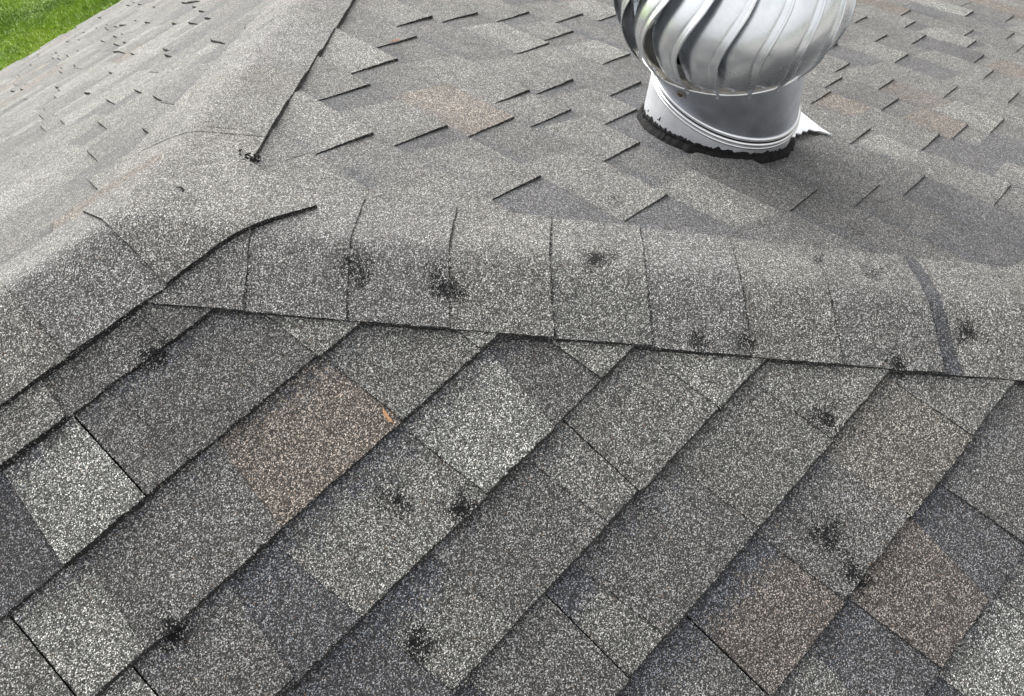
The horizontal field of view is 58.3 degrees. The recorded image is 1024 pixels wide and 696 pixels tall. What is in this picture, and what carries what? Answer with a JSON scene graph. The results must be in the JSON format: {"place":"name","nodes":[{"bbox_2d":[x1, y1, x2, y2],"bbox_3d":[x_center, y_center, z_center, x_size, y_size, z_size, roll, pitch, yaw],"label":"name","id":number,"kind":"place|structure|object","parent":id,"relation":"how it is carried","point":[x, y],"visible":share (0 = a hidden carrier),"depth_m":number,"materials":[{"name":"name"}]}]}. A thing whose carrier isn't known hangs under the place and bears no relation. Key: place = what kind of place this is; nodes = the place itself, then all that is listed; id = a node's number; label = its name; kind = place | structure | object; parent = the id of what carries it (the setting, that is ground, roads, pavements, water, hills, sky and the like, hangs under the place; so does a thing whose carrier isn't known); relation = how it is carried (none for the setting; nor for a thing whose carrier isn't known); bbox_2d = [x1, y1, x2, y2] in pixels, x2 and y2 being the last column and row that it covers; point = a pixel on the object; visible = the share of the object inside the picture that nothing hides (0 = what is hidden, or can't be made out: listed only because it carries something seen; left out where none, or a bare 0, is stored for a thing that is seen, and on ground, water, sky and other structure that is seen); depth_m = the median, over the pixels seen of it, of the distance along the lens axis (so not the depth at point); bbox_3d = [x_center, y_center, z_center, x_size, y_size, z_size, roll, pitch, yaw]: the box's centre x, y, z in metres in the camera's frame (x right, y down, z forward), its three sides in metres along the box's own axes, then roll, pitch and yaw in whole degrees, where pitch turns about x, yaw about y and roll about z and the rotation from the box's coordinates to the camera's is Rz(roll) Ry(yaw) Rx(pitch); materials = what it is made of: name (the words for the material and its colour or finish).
{"place":"outdoors","nodes":[
{"label":"outdoors","id":0,"kind":"place"},
{"bbox_2d":[0,0,121,70],"bbox_3d":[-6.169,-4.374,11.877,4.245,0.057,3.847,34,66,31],"label":"grass","id":1,"kind":"structure","parent":0,"point":[69,15],"depth_m":11.68,"materials":[{"name":"green plant"}]},
{"bbox_2d":[0,0,1023,695],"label":"roof","id":2,"kind":"structure","parent":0,"point":[668,418],"depth_m":1.26,"materials":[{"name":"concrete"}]},
{"bbox_2d":[383,409,392,422],"bbox_3d":[-0.161,0.088,1.196,0.019,0.013,0.006,34,66,31],"label":"dry leaf","id":3,"kind":"object","parent":2,"relation":"on","point":[386,415],"visible":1,"depth_m":1.20,"materials":[{"name":"orange plant"}]},
{"bbox_2d":[613,0,855,163],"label":"turbine vent","id":4,"kind":"object","parent":2,"relation":"on","point":[727,77],"visible":0.99,"depth_m":1.58,"materials":[{"name":"metal"}]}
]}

